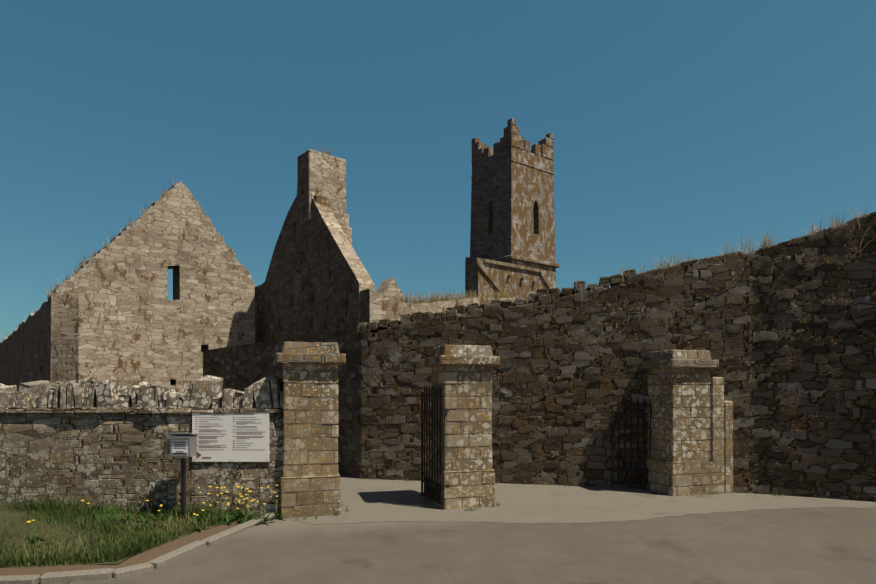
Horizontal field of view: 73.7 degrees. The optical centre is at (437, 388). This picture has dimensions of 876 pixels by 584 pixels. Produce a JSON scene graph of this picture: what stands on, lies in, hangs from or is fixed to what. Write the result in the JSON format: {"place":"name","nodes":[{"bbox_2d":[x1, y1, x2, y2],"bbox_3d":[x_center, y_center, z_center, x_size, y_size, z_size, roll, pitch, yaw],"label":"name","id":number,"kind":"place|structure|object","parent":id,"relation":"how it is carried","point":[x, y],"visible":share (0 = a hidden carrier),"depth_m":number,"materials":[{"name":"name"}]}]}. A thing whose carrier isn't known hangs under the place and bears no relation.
{"place":"outdoors","nodes":[
{"label":"outdoors","id":0,"kind":"place"},
{"bbox_2d":[26,484,286,542],"bbox_3d":[-4.772,1.502,6.749,5.572,0.466,2.749,0,0,-1],"label":"weed","id":1,"kind":"object","parent":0,"point":[229,519],"depth_m":7.65,"materials":[{"name":"green plant"}]},
{"bbox_2d":[163,434,176,453],"bbox_3d":[-3.551,0.725,7.753,0.116,0.268,0.165,0,0,-1],"label":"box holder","id":2,"kind":"object","parent":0,"point":[167,449],"visible":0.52,"depth_m":7.68,"materials":[{"name":"grey metal"}]},
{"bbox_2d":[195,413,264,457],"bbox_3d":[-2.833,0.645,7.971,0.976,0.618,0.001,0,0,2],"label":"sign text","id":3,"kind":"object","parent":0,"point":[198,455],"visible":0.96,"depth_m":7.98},
{"bbox_2d":[0,0,875,341],"label":"sky","id":4,"kind":"structure","parent":0,"point":[680,126],"materials":[{"name":"blue"}]},
{"bbox_2d":[12,507,875,583],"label":"road","id":5,"kind":"structure","parent":0,"point":[829,545],"depth_m":6.21,"materials":[{"name":"grey asphalt"}]},
{"bbox_2d":[0,517,258,575],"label":"soil strip","id":6,"kind":"object","parent":5,"relation":"on","point":[151,554],"visible":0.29,"depth_m":5.97,"materials":[{"name":"brown soil"}]},
{"bbox_2d":[0,512,278,583],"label":"kerb","id":7,"kind":"structure","parent":5,"relation":"on","point":[110,573],"depth_m":5.51,"materials":[{"name":"grey concrete"}]},
{"bbox_2d":[0,491,280,567],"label":"turf","id":8,"kind":"structure","parent":5,"relation":"on","point":[6,512],"depth_m":6.85,"materials":[{"name":"green plant"}]},
{"bbox_2d":[167,433,197,457],"bbox_3d":[-3.377,0.746,7.743,0.311,0.336,0.262,0,0,-1],"label":"box","id":9,"kind":"object","parent":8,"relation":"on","point":[191,438],"visible":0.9,"depth_m":7.65,"materials":[{"name":"grey metal"}]},
{"bbox_2d":[172,440,187,454],"bbox_3d":[-3.380,0.769,7.646,0.210,0.200,0.004,0,0,2],"label":"box label","id":10,"kind":"object","parent":9,"relation":"attached to","point":[183,449],"visible":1,"depth_m":7.64,"materials":[{"name":"white paper"}]},
{"bbox_2d":[172,442,186,454],"bbox_3d":[-3.380,0.750,7.645,0.200,0.220,0.012,0,0,-1],"label":"notice text","id":11,"kind":"object","parent":10,"relation":"attached to","point":[179,451],"visible":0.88,"depth_m":7.64},
{"bbox_2d":[181,458,185,518],"bbox_3d":[-3.377,1.323,7.748,0.125,0.860,0.125,0,0,-1],"label":"box post","id":12,"kind":"object","parent":8,"relation":"on","point":[183,483],"visible":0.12,"depth_m":7.72,"materials":[{"name":"black metal"}]},
{"bbox_2d":[64,477,780,583],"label":"kerb weeds","id":13,"kind":"object","parent":5,"relation":"on","point":[466,507],"visible":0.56,"depth_m":8.69,"materials":[{"name":"green plant"}]},
{"bbox_2d":[289,474,875,523],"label":"paved forecourt","id":14,"kind":"structure","parent":5,"relation":"on","point":[372,500],"depth_m":8.82,"materials":[{"name":"grey concrete"}]},
{"bbox_2d":[280,363,340,518],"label":"pillar","id":15,"kind":"structure","parent":14,"relation":"on","point":[310,481],"depth_m":8.00,"materials":[{"name":"stone"}]},
{"bbox_2d":[276,342,345,365],"bbox_3d":[-1.839,-0.496,8.368,0.930,0.290,0.930,0,0,-15],"label":"pillar cap","id":16,"kind":"object","parent":15,"relation":"on","point":[313,352],"visible":0.81,"depth_m":7.96,"materials":[{"name":"beige stone"}]},
{"bbox_2d":[429,365,494,508],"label":"pillar","id":17,"kind":"structure","parent":14,"relation":"on","point":[469,477],"depth_m":8.58,"materials":[{"name":"stone"}]},
{"bbox_2d":[421,385,444,509],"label":"gate","id":18,"kind":"structure","parent":17,"relation":"attached to","point":[433,489],"depth_m":8.81,"materials":[{"name":"metal"}]},
{"bbox_2d":[425,345,499,366],"bbox_3d":[0.353,-0.496,8.939,0.930,0.290,0.930,0,0,-15],"label":"pillar cap","id":19,"kind":"object","parent":17,"relation":"on","point":[461,355],"visible":0.85,"depth_m":8.55,"materials":[{"name":"beige stone"}]},
{"bbox_2d":[645,367,713,495],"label":"pillar","id":20,"kind":"structure","parent":14,"relation":"on","point":[678,463],"depth_m":9.67,"materials":[{"name":"stone"}]},
{"bbox_2d":[611,395,651,486],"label":"gate","id":21,"kind":"structure","parent":20,"relation":"attached to","point":[631,427],"depth_m":10.19,"materials":[{"name":"metal"}]},
{"bbox_2d":[641,350,718,368],"bbox_3d":[4.099,-0.496,10.001,0.930,0.290,0.930,0,0,-15],"label":"pillar cap","id":22,"kind":"object","parent":20,"relation":"on","point":[681,359],"visible":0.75,"depth_m":9.63,"materials":[{"name":"grey stone"}]},
{"bbox_2d":[710,377,735,493],"bbox_3d":[4.911,0.778,10.101,0.884,1.950,0.550,0,0,-15],"label":"stub","id":23,"kind":"object","parent":14,"relation":"on","point":[722,429],"visible":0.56,"depth_m":9.76,"materials":[{"name":"stone"}]},
{"bbox_2d":[465,258,548,302],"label":"tower block","id":24,"kind":"structure","parent":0,"point":[478,280],"depth_m":38.79,"materials":[{"name":"brown stone"}]},
{"bbox_2d":[470,146,555,287],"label":"tower","id":25,"kind":"structure","parent":0,"point":[512,207],"depth_m":42.88,"materials":[{"name":"stone"}]},
{"bbox_2d":[476,257,500,292],"bbox_3d":[3.274,-7.395,37.963,2.025,2.038,0.160,0,0,-37],"label":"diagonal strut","id":26,"kind":"object","parent":25,"relation":"attached to","point":[487,273],"visible":0.86,"depth_m":37.86,"materials":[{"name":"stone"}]},
{"bbox_2d":[484,259,541,272],"bbox_3d":[5.116,-8.272,39.341,5.304,0.266,0.160,0,0,-37],"label":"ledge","id":27,"kind":"object","parent":25,"relation":"attached to","point":[500,263],"visible":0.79,"depth_m":39.20,"materials":[{"name":"stone"}]},
{"bbox_2d":[471,118,558,267],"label":"tower trim","id":28,"kind":"structure","parent":25,"relation":"attached to","point":[544,147],"depth_m":42.91,"materials":[{"name":"brown stone"}]},
{"bbox_2d":[508,274,536,283],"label":"corbels","id":29,"kind":"object","parent":25,"relation":"attached to","point":[522,278],"visible":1,"depth_m":39.66,"materials":[{"name":"stone"}]},
{"bbox_2d":[540,271,551,288],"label":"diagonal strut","id":30,"kind":"object","parent":25,"relation":"attached to","point":[545,280],"visible":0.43,"depth_m":41.13,"materials":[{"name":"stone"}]},
{"label":"ground","id":31,"kind":"structure","parent":0,"visible":0},
{"bbox_2d":[0,293,78,391],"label":"side wall","id":32,"kind":"structure","parent":31,"relation":"on","point":[23,352],"depth_m":22.18,"materials":[{"name":"stone"}]},
{"bbox_2d":[0,413,283,515],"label":"low wall","id":33,"kind":"structure","parent":31,"relation":"on","point":[109,457],"depth_m":8.04,"materials":[{"name":"stone"}]},
{"bbox_2d":[0,407,283,413],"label":"wall ledge","id":34,"kind":"object","parent":33,"relation":"on","point":[131,410],"visible":0.79,"depth_m":8.00,"materials":[{"name":"grey stone"}]},
{"bbox_2d":[0,375,283,408],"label":"wall coping stones","id":35,"kind":"object","parent":34,"relation":"on","point":[208,391],"visible":0.85,"depth_m":8.10,"materials":[{"name":"grey stone"}]},
{"bbox_2d":[192,410,268,461],"bbox_3d":[-2.831,0.644,7.979,1.060,0.700,0.012,0,0,2],"label":"sign board","id":36,"kind":"object","parent":33,"relation":"attached to","point":[227,439],"visible":0.79,"depth_m":7.97,"materials":[{"name":"white metal"}]},
{"bbox_2d":[199,417,260,458],"bbox_3d":[-2.812,0.668,7.970,0.918,0.570,0.001,0,0,2],"label":"sign text","id":37,"kind":"object","parent":36,"relation":"attached to","point":[225,430],"visible":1,"depth_m":7.97,"materials":[{"name":"grey paint"}]},
{"bbox_2d":[47,181,254,394],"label":"gable","id":38,"kind":"structure","parent":31,"relation":"on","point":[136,326],"depth_m":22.04,"materials":[{"name":"stone"}]},
{"bbox_2d":[203,328,376,478],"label":"return wall","id":39,"kind":"structure","parent":31,"relation":"on","point":[241,368],"depth_m":12.13,"materials":[{"name":"stone"}]},
{"bbox_2d":[255,186,374,342],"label":"gable","id":40,"kind":"structure","parent":31,"relation":"on","point":[318,279],"depth_m":21.77,"materials":[{"name":"stone"}]},
{"bbox_2d":[297,149,351,244],"bbox_3d":[-4.256,-7.041,22.263,1.600,3.716,1.631,0,0,-40],"label":"chimney","id":41,"kind":"object","parent":40,"relation":"attached to","point":[327,172],"visible":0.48,"depth_m":22.03,"materials":[{"name":"stone"}]},
{"bbox_2d":[360,289,515,322],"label":"range wall","id":42,"kind":"structure","parent":40,"relation":"attached to","point":[377,306],"depth_m":19.43,"materials":[{"name":"stone"}]},
{"bbox_2d":[3,148,508,339],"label":"tufts","id":43,"kind":"object","parent":42,"relation":"on","point":[454,296],"visible":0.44,"depth_m":21.42,"materials":[{"name":"beige plant"}]},
{"bbox_2d":[377,277,403,300],"bbox_3d":[-2.309,-4.362,27.159,1.646,1.531,0.800,0,0,-40],"label":"ruined wall fragment","id":44,"kind":"object","parent":42,"relation":"on","point":[389,287],"visible":0.29,"depth_m":26.89,"materials":[{"name":"stone"}]},
{"bbox_2d":[360,212,875,501],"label":"tall wall","id":45,"kind":"structure","parent":31,"relation":"on","point":[784,334],"depth_m":10.07,"materials":[{"name":"stone"}]},
{"bbox_2d":[356,269,636,333],"bbox_3d":[1.038,-1.599,11.232,5.223,1.055,0.769,0,0,12],"label":"wall coping","id":46,"kind":"object","parent":45,"relation":"on","point":[604,282],"visible":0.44,"depth_m":10.87,"materials":[{"name":"grey stone"}]},
{"bbox_2d":[382,202,874,329],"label":"wall top grass","id":47,"kind":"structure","parent":45,"relation":"on","point":[764,244],"depth_m":9.88,"materials":[{"name":"brown plant"}]}
]}

